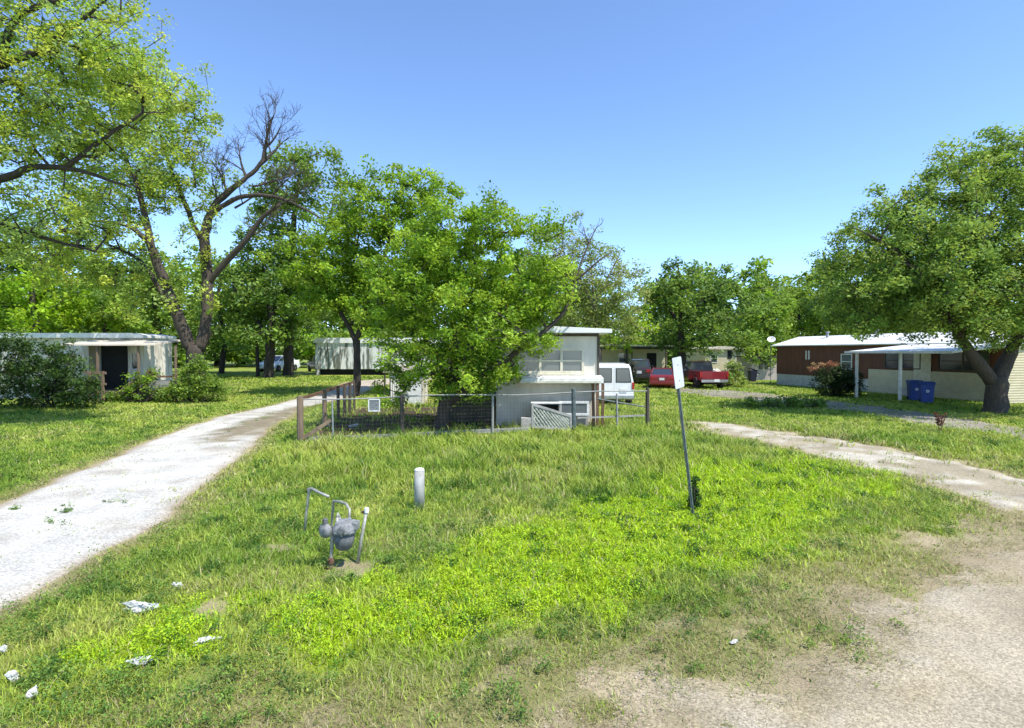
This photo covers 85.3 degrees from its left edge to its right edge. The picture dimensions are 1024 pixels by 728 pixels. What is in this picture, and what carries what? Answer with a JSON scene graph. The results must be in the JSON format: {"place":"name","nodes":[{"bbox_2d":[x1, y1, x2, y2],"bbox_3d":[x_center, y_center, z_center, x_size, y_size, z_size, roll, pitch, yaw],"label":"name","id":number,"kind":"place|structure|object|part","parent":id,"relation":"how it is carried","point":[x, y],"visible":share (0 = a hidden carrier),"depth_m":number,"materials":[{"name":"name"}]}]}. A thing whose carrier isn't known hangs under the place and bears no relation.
{"place":"outdoors","nodes":[
{"label":"outdoors","id":0,"kind":"place"},
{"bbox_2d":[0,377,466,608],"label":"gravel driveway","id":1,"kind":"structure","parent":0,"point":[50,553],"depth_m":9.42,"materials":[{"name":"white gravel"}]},
{"bbox_2d":[307,357,316,371],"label":"sedan","id":2,"kind":"object","parent":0,"point":[310,364],"visible":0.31,"depth_m":53.25,"materials":[{"name":"silver paint"}]},
{"bbox_2d":[0,357,1023,727],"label":"ground","id":3,"kind":"structure","parent":0,"point":[556,673],"depth_m":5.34,"materials":[{"name":"green plant"}]},
{"bbox_2d":[0,645,7,651],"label":"litter","id":4,"kind":"object","parent":3,"relation":"on","point":[4,649],"visible":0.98,"depth_m":4.56,"materials":[{"name":"white paper"}]},
{"bbox_2d":[5,670,19,682],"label":"litter","id":5,"kind":"object","parent":3,"relation":"on","point":[9,674],"visible":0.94,"depth_m":4.17,"materials":[{"name":"white paper"}]},
{"bbox_2d":[0,195,61,319],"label":"background tree","id":6,"kind":"object","parent":3,"relation":"on","point":[19,217],"visible":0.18,"depth_m":43.96,"materials":[{"name":"green plant"}]},
{"bbox_2d":[25,685,37,698],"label":"litter","id":7,"kind":"object","parent":3,"relation":"on","point":[29,691],"visible":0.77,"depth_m":3.98,"materials":[{"name":"white paper"}]},
{"bbox_2d":[0,241,101,332],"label":"background tree","id":8,"kind":"object","parent":3,"relation":"on","point":[34,305],"visible":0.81,"depth_m":37.69,"materials":[{"name":"green plant"}]},
{"bbox_2d":[0,328,112,409],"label":"overgrown bush","id":9,"kind":"object","parent":3,"relation":"on","point":[33,366],"visible":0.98,"depth_m":23.83,"materials":[{"name":"green plant"}]},
{"bbox_2d":[0,333,179,402],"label":"home","id":10,"kind":"object","parent":3,"relation":"on","point":[114,356],"visible":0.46,"depth_m":28.97,"materials":[{"name":"white metal"}]},
{"bbox_3d":[-25.805,-0.201,28.979,1.200,0.800,0.052,0,1,0],"label":"window","id":11,"kind":"part","parent":10,"relation":"part of","materials":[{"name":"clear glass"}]},
{"bbox_3d":[-22.996,-0.201,28.979,0.800,0.800,0.052,0,1,0],"label":"window","id":12,"kind":"part","parent":10,"relation":"part of","materials":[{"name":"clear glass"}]},
{"bbox_3d":[-20.730,0.149,28.991,1.350,2.300,0.040,0,1,0],"label":"doorway","id":13,"kind":"part","parent":10,"relation":"part of","materials":[{"name":"black"}]},
{"bbox_3d":[-19.643,-0.151,28.980,0.450,0.900,0.052,0,1,0],"label":"window","id":14,"kind":"part","parent":10,"relation":"part of","materials":[{"name":"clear glass"}]},
{"bbox_2d":[0,0,196,282],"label":"overhanging tree","id":15,"kind":"object","parent":3,"relation":"on","point":[49,49],"visible":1,"depth_m":16.63,"materials":[{"name":"green plant"}]},
{"bbox_2d":[55,240,159,333],"bbox_3d":[-29.272,-3.916,39.773,6.426,10.883,6.194,0,1,0],"label":"background tree","id":16,"kind":"object","parent":3,"relation":"on","point":[106,320],"visible":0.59,"depth_m":39.15,"materials":[{"name":"green plant"}]},
{"bbox_2d":[103,367,173,402],"bbox_3d":[-17.967,1.015,26.877,3.290,1.873,1.604,0,1,-14],"label":"vine shrub","id":17,"kind":"object","parent":3,"relation":"on","point":[145,380],"visible":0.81,"depth_m":26.70,"materials":[{"name":"green plant"}]},
{"bbox_2d":[124,655,152,664],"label":"litter","id":18,"kind":"object","parent":3,"relation":"on","point":[136,662],"visible":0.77,"depth_m":4.40,"materials":[{"name":"white paper"}]},
{"bbox_2d":[122,600,158,612],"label":"litter","id":19,"kind":"object","parent":3,"relation":"on","point":[135,605],"visible":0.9,"depth_m":5.27,"materials":[{"name":"white paper"}]},
{"bbox_2d":[134,376,174,401],"bbox_3d":[-17.497,1.224,27.235,1.700,1.290,0.500,0,1,0],"label":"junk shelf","id":20,"kind":"object","parent":3,"relation":"on","point":[161,382],"visible":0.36,"depth_m":27.00,"materials":[{"name":"grey wood"}]},
{"bbox_2d":[111,240,216,358],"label":"background tree","id":21,"kind":"object","parent":3,"relation":"on","point":[163,316],"visible":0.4,"depth_m":45.30,"materials":[{"name":"green plant"}]},
{"bbox_2d":[0,38,333,400],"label":"pecan tree","id":22,"kind":"object","parent":3,"relation":"on","point":[163,179],"visible":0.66,"depth_m":27.75,"materials":[{"name":"green plant"}]},
{"bbox_2d":[171,582,182,586],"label":"litter","id":23,"kind":"object","parent":3,"relation":"on","point":[175,585],"visible":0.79,"depth_m":5.85,"materials":[{"name":"white paper"}]},
{"bbox_2d":[152,353,230,402],"bbox_3d":[-15.469,0.760,26.933,3.476,2.671,2.222,0,1,0],"label":"rounded shrub","id":24,"kind":"object","parent":3,"relation":"on","point":[190,382],"visible":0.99,"depth_m":26.63,"materials":[{"name":"green plant"}]},
{"bbox_2d":[193,636,221,645],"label":"litter","id":25,"kind":"object","parent":3,"relation":"on","point":[202,640],"visible":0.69,"depth_m":4.71,"materials":[{"name":"white paper"}]},
{"bbox_2d":[174,244,263,373],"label":"background tree","id":26,"kind":"object","parent":3,"relation":"on","point":[214,344],"visible":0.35,"depth_m":49.76,"materials":[{"name":"green plant"}]},
{"bbox_2d":[217,264,279,376],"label":"slender tree","id":27,"kind":"object","parent":3,"relation":"on","point":[226,294],"visible":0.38,"depth_m":44.27,"materials":[{"name":"green plant"}]},
{"bbox_2d":[192,249,334,377],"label":"shade tree","id":28,"kind":"object","parent":3,"relation":"on","point":[271,333],"visible":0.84,"depth_m":43.36,"materials":[{"name":"green plant"}]},
{"bbox_2d":[260,355,299,371],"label":"pickup truck","id":29,"kind":"object","parent":3,"relation":"on","point":[278,363],"visible":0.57,"depth_m":53.60,"materials":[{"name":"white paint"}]},
{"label":"window","id":30,"kind":"part","parent":29,"relation":"part of","materials":[{"name":"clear glass"}]},
{"bbox_2d":[229,138,371,375],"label":"tall tree","id":31,"kind":"object","parent":3,"relation":"on","point":[288,356],"visible":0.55,"depth_m":44.76,"materials":[{"name":"green plant"}]},
{"bbox_2d":[303,487,329,535],"bbox_3d":[-2.603,2.023,7.410,0.552,0.724,0.067,1,2,34],"label":"guard pipe","id":32,"kind":"object","parent":3,"relation":"on","point":[308,497],"visible":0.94,"depth_m":7.50,"materials":[{"name":"metal"}]},
{"bbox_2d":[303,380,355,433],"bbox_3d":[-6.206,1.437,19.378,0.153,1.352,8.665,0,1,-6],"label":"side fence","id":33,"kind":"object","parent":3,"relation":"on","point":[323,392],"visible":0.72,"depth_m":20.07,"materials":[{"name":"brown wood"}]},
{"bbox_2d":[319,500,359,569],"bbox_3d":[-2.087,2.021,6.487,0.659,0.766,0.378,1,2,40],"label":"gas meter","id":34,"kind":"object","parent":3,"relation":"on","point":[341,533],"visible":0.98,"depth_m":6.32,"materials":[{"name":"paint"}]},
{"bbox_2d":[356,507,368,563],"bbox_3d":[-1.762,2.046,6.547,0.160,0.719,0.082,0,1,0],"label":"guard post","id":35,"kind":"object","parent":3,"relation":"on","point":[365,512],"visible":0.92,"depth_m":6.52,"materials":[{"name":"metal"}]},
{"bbox_2d":[273,154,469,395],"bbox_3d":[-7.578,-4.726,30.919,10.576,13.396,7.147,0,1,0],"label":"mulberry tree","id":36,"kind":"object","parent":3,"relation":"on","point":[357,282],"visible":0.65,"depth_m":30.01,"materials":[{"name":"green plant"}]},
{"bbox_2d":[313,338,446,374],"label":"streaked trailer","id":37,"kind":"object","parent":3,"relation":"on","point":[333,356],"visible":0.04,"depth_m":47.00,"materials":[{"name":"white metal"}]},
{"bbox_2d":[383,370,389,394],"bbox_3d":[-6.323,0.932,30.829,1.342,1.754,1.600,0,1,0],"label":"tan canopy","id":38,"kind":"object","parent":3,"relation":"on","point":[385,379],"visible":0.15,"depth_m":30.10,"materials":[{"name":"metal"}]},
{"bbox_2d":[390,365,429,404],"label":"garden shed","id":39,"kind":"structure","parent":3,"relation":"on","point":[418,391],"depth_m":25.53,"materials":[{"name":"white metal"}]},
{"bbox_2d":[407,378,420,404],"bbox_3d":[-4.491,1.242,25.523,0.660,1.300,0.020,0,1,0],"label":"door","id":40,"kind":"structure","parent":39,"relation":"in","point":[418,390],"depth_m":25.51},
{"bbox_2d":[414,467,424,509],"bbox_3d":[-1.463,1.996,8.787,0.162,0.712,0.162,0,1,0],"label":"bollard","id":41,"kind":"object","parent":3,"relation":"on","point":[419,487],"visible":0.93,"depth_m":8.72,"materials":[{"name":"grey paint"}]},
{"bbox_2d":[438,392,495,423],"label":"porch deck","id":42,"kind":"structure","parent":3,"relation":"on","point":[474,411],"depth_m":19.23,"materials":[{"name":"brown wood"}]},
{"bbox_2d":[297,388,649,442],"bbox_3d":[-0.659,1.481,16.537,10.743,1.393,0.181,0,1,-17],"label":"wire fence","id":43,"kind":"object","parent":3,"relation":"on","point":[300,424],"visible":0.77,"depth_m":16.29,"materials":[{"name":"grey metal"}]},
{"bbox_2d":[368,399,379,411],"bbox_3d":[-3.844,1.149,15.497,0.330,0.350,0.025,0,1,0],"label":"framed plate","id":44,"kind":"object","parent":43,"relation":"hanging from","point":[373,405],"visible":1,"depth_m":15.49,"materials":[{"name":"grey paint"}]},
{"bbox_2d":[531,403,571,429],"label":"lattice gate","id":45,"kind":"structure","parent":43,"relation":"attached to","point":[563,416],"depth_m":17.07,"materials":[{"name":"white wood"}]},
{"bbox_2d":[58,449,902,669],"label":"bright weeds","id":46,"kind":"object","parent":3,"relation":"on","point":[193,622],"visible":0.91,"depth_m":6.04,"materials":[{"name":"green plant"}]},
{"bbox_2d":[349,180,612,430],"bbox_3d":[-1.419,-1.495,17.527,7.022,7.685,6.684,1,2,40],"label":"spreading mulberry","id":47,"kind":"object","parent":3,"relation":"on","point":[444,248],"visible":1,"depth_m":16.83,"materials":[{"name":"green plant"}]},
{"bbox_2d":[0,247,981,369],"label":"distant woods","id":48,"kind":"object","parent":3,"relation":"on","point":[323,330],"visible":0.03,"depth_m":67.88,"materials":[{"name":"green plant"}]},
{"bbox_2d":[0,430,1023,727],"bbox_3d":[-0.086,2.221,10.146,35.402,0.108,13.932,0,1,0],"label":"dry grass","id":49,"kind":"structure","parent":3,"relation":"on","point":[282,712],"depth_m":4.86,"materials":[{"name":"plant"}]},
{"bbox_2d":[13,458,1023,727],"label":"loose stones","id":50,"kind":"object","parent":3,"relation":"on","point":[821,678],"visible":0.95,"depth_m":4.00,"materials":[{"name":"grey stone"}]},
{"bbox_2d":[521,417,534,427],"bbox_3d":[0.529,1.925,18.348,0.460,0.320,0.250,0,1,0],"label":"concrete block","id":51,"kind":"object","parent":3,"relation":"on","point":[527,420],"depth_m":18.22,"materials":[{"name":"grey concrete"}]},
{"bbox_2d":[531,402,560,425],"bbox_3d":[1.119,1.669,18.392,1.000,0.820,0.340,0,1,0],"label":"window","id":52,"kind":"structure","parent":3,"relation":"on","point":[555,405],"depth_m":18.47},
{"bbox_2d":[493,326,611,426],"bbox_3d":[1.180,0.265,25.177,4.260,3.350,13.870,0,1,0],"label":"mobile home","id":53,"kind":"object","parent":3,"relation":"on","point":[571,363],"visible":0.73,"depth_m":18.79,"materials":[{"name":"white paint"}]},
{"bbox_2d":[517,348,583,372],"bbox_3d":[1.310,-0.110,18.778,2.250,0.860,0.052,0,1,0],"label":"window","id":54,"kind":"structure","parent":53,"relation":"in","point":[564,360],"depth_m":18.79,"materials":[{"name":"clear glass"}]},
{"bbox_2d":[559,401,588,426],"bbox_3d":[2.045,1.655,18.352,1.000,0.860,0.070,0,1,0],"label":"discarded sash","id":55,"kind":"object","parent":3,"relation":"on","point":[566,407],"visible":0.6,"depth_m":18.34,"materials":[{"name":"white glass"}]},
{"bbox_2d":[499,210,654,362],"bbox_3d":[4.673,-4.697,39.875,11.632,12.941,7.555,0,1,0],"label":"olive tree","id":56,"kind":"object","parent":3,"relation":"on","point":[594,312],"visible":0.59,"depth_m":39.03,"materials":[{"name":"green plant"}]},
{"bbox_2d":[599,363,633,402],"bbox_3d":[4.624,0.914,26.921,1.833,1.946,4.950,0,1,3],"label":"white van","id":57,"kind":"object","parent":3,"relation":"on","point":[617,376],"visible":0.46,"depth_m":24.57,"materials":[{"name":"paint"}]},
{"bbox_3d":[4.077,0.757,24.629,0.835,1.270,0.076,0,1,3],"label":"rear door","id":58,"kind":"part","parent":57,"relation":"part of","materials":[{"name":"white paint"}]},
{"bbox_3d":[4.929,0.758,24.584,0.835,1.270,0.076,0,1,3],"label":"rear door","id":59,"kind":"part","parent":57,"relation":"part of","materials":[{"name":"white paint"}]},
{"bbox_2d":[600,304,659,363],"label":"tree","id":60,"kind":"object","parent":3,"relation":"on","point":[646,335],"visible":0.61,"depth_m":43.60,"materials":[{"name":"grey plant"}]},
{"bbox_2d":[626,358,638,382],"bbox_3d":[8.574,0.596,39.836,1.051,2.087,1.264,0,1,0],"label":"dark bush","id":61,"kind":"object","parent":3,"relation":"on","point":[632,366],"visible":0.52,"depth_m":39.69,"materials":[{"name":"green plant"}]},
{"bbox_2d":[600,345,673,369],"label":"flat roof trailer","id":62,"kind":"object","parent":3,"relation":"on","point":[655,357],"visible":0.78,"depth_m":51.99,"materials":[{"name":"beige metal"}]},
{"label":"window","id":63,"kind":"part","parent":62,"relation":"part of","materials":[{"name":"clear glass"}]},
{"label":"door","id":64,"kind":"part","parent":62,"relation":"part of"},
{"bbox_2d":[629,359,653,380],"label":"sedan","id":65,"kind":"object","parent":3,"relation":"on","point":[643,368],"visible":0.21,"depth_m":41.56,"materials":[{"name":"black paint"}]},
{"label":"window","id":66,"kind":"part","parent":65,"relation":"part of","materials":[{"name":"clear glass"}]},
{"bbox_2d":[648,368,674,388],"bbox_3d":[10.344,0.934,38.373,1.920,1.389,4.368,0,1,15],"label":"sedan","id":67,"kind":"object","parent":3,"relation":"on","point":[661,377],"visible":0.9,"depth_m":36.49,"materials":[{"name":"red paint"}]},
{"bbox_3d":[10.297,0.507,38.188,1.498,0.470,2.621,0,1,15],"label":"window","id":68,"kind":"part","parent":67,"relation":"part of","materials":[{"name":"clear glass"}]},
{"bbox_2d":[672,356,693,513],"bbox_3d":[2.570,1.148,8.487,0.451,2.526,0.204,-1,1,-22],"label":"street sign","id":69,"kind":"object","parent":3,"relation":"on","point":[678,372],"visible":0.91,"depth_m":8.47,"materials":[{"name":"grey metal"}]},
{"bbox_2d":[683,475,702,510],"bbox_3d":[2.818,2.039,8.664,0.303,0.619,0.257,0,1,0],"label":"post vine","id":70,"kind":"object","parent":3,"relation":"on","point":[695,495],"visible":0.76,"depth_m":8.63,"materials":[{"name":"green plant"}]},
{"bbox_2d":[632,255,777,366],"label":"elm tree","id":71,"kind":"object","parent":3,"relation":"on","point":[711,318],"visible":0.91,"depth_m":46.02,"materials":[{"name":"green plant"}]},
{"bbox_2d":[682,361,728,387],"bbox_3d":[13.130,0.691,38.938,2.240,1.846,5.522,0,1,-2],"label":"pickup truck","id":72,"kind":"object","parent":3,"relation":"on","point":[697,374],"visible":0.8,"depth_m":37.14,"materials":[{"name":"red paint"}]},
{"bbox_3d":[13.111,0.126,39.482,1.680,0.600,1.810,0,1,-2],"label":"window","id":73,"kind":"part","parent":72,"relation":"part of","materials":[{"name":"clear glass"}]},
{"bbox_2d":[686,346,744,370],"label":"cream trailer","id":74,"kind":"object","parent":3,"relation":"on","point":[725,357],"visible":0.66,"depth_m":54.00,"materials":[{"name":"beige metal"}]},
{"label":"window","id":75,"kind":"part","parent":74,"relation":"part of","materials":[{"name":"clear glass"}]},
{"bbox_2d":[723,358,747,386],"bbox_3d":[15.429,0.673,39.211,3.032,2.130,2.124,-1,2,-31],"label":"scrubby bush","id":76,"kind":"object","parent":3,"relation":"on","point":[733,379],"visible":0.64,"depth_m":39.18,"materials":[{"name":"green plant"}]},
{"bbox_2d":[726,330,776,368],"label":"tree","id":77,"kind":"object","parent":3,"relation":"on","point":[751,350],"visible":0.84,"depth_m":48.48,"materials":[{"name":"green plant"}]},
{"bbox_2d":[748,368,759,380],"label":"dark bin","id":78,"kind":"object","parent":3,"relation":"on","point":[752,374],"visible":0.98,"depth_m":45.27,"materials":[{"name":"black plastic"}]},
{"bbox_2d":[734,356,776,379],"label":"shed","id":79,"kind":"structure","parent":3,"relation":"on","point":[764,374],"depth_m":48.53,"materials":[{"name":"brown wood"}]},
{"bbox_2d":[759,358,762,368],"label":"window","id":80,"kind":"structure","parent":79,"relation":"in","point":[761,364],"depth_m":48.48,"materials":[{"name":"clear glass"}]},
{"bbox_2d":[723,260,802,355],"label":"background tree","id":81,"kind":"object","parent":3,"relation":"on","point":[765,329],"visible":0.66,"depth_m":55.11,"materials":[{"name":"green plant"}]},
{"bbox_2d":[767,336,775,382],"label":"satellite dish","id":82,"kind":"object","parent":3,"relation":"on","point":[770,339],"visible":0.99,"depth_m":42.88,"materials":[{"name":"metal"}]},
{"bbox_2d":[732,394,827,408],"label":"ditch weeds","id":83,"kind":"object","parent":3,"relation":"on","point":[795,401],"visible":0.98,"depth_m":24.49,"materials":[{"name":"green plant"}]},
{"bbox_2d":[755,275,869,338],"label":"background tree","id":84,"kind":"object","parent":3,"relation":"on","point":[807,322],"visible":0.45,"depth_m":58.86,"materials":[{"name":"green plant"}]},
{"bbox_2d":[806,360,868,396],"bbox_3d":[17.826,0.845,30.495,3.161,2.139,2.220,0,1,0],"label":"red tip shrub","id":85,"kind":"object","parent":3,"relation":"on","point":[838,380],"visible":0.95,"depth_m":30.19,"materials":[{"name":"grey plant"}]},
{"bbox_2d":[833,291,941,334],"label":"background tree","id":86,"kind":"object","parent":3,"relation":"on","point":[843,333],"visible":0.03,"depth_m":57.59,"materials":[{"name":"green plant"}]},
{"bbox_2d":[771,330,1023,403],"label":"brown trailer","id":87,"kind":"object","parent":3,"relation":"on","point":[890,364],"visible":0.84,"depth_m":31.34,"materials":[{"name":"brown metal"}]},
{"bbox_3d":[21.345,-0.154,35.475,0.052,1.000,0.900,0,1,-12],"label":"window","id":88,"kind":"part","parent":87,"relation":"part of","materials":[{"name":"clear glass"}]},
{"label":"window","id":89,"kind":"part","parent":87,"relation":"part of","materials":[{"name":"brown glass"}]},
{"bbox_3d":[22.374,0.163,30.326,0.050,2.200,1.000,0,1,-12],"label":"door","id":90,"kind":"part","parent":87,"relation":"part of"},
{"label":"window","id":91,"kind":"part","parent":87,"relation":"part of","materials":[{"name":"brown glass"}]},
{"bbox_2d":[796,121,1023,413],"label":"shade mulberry","id":92,"kind":"object","parent":3,"relation":"on","point":[965,269],"visible":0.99,"depth_m":21.25,"materials":[{"name":"green plant"}]},
{"bbox_2d":[906,380,922,399],"bbox_3d":[20.203,1.339,27.892,0.600,1.060,0.757,0,1,20],"label":"recycling bin","id":93,"kind":"object","parent":3,"relation":"on","point":[912,389],"visible":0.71,"depth_m":27.65,"materials":[{"name":"blue plastic"}]},
{"bbox_2d":[918,381,935,402],"bbox_3d":[19.785,1.369,26.534,0.600,1.060,0.757,1,1,28],"label":"recycling bin","id":94,"kind":"object","parent":3,"relation":"on","point":[926,391],"visible":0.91,"depth_m":26.28,"materials":[{"name":"blue plastic"}]},
{"bbox_2d":[933,413,947,430],"bbox_3d":[12.979,1.786,16.843,0.255,0.671,0.370,0,1,0],"label":"dock weed","id":95,"kind":"object","parent":3,"relation":"on","point":[938,421],"visible":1,"depth_m":16.84,"materials":[{"name":"plant"}]},
{"bbox_2d":[0,0,1023,354],"label":"sky","id":96,"kind":"structure","parent":0,"point":[715,132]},
{"bbox_2d":[575,549,1023,727],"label":"road","id":97,"kind":"structure","parent":0,"point":[946,665],"depth_m":4.19,"materials":[{"name":"beige gravel"}]},
{"bbox_2d":[671,387,1023,437],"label":"dirt track","id":98,"kind":"structure","parent":0,"point":[872,409],"depth_m":22.84,"materials":[{"name":"grey gravel"}]},
{"bbox_2d":[693,422,1023,510],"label":"dirt driveway","id":99,"kind":"structure","parent":0,"point":[965,484],"depth_m":12.02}
]}

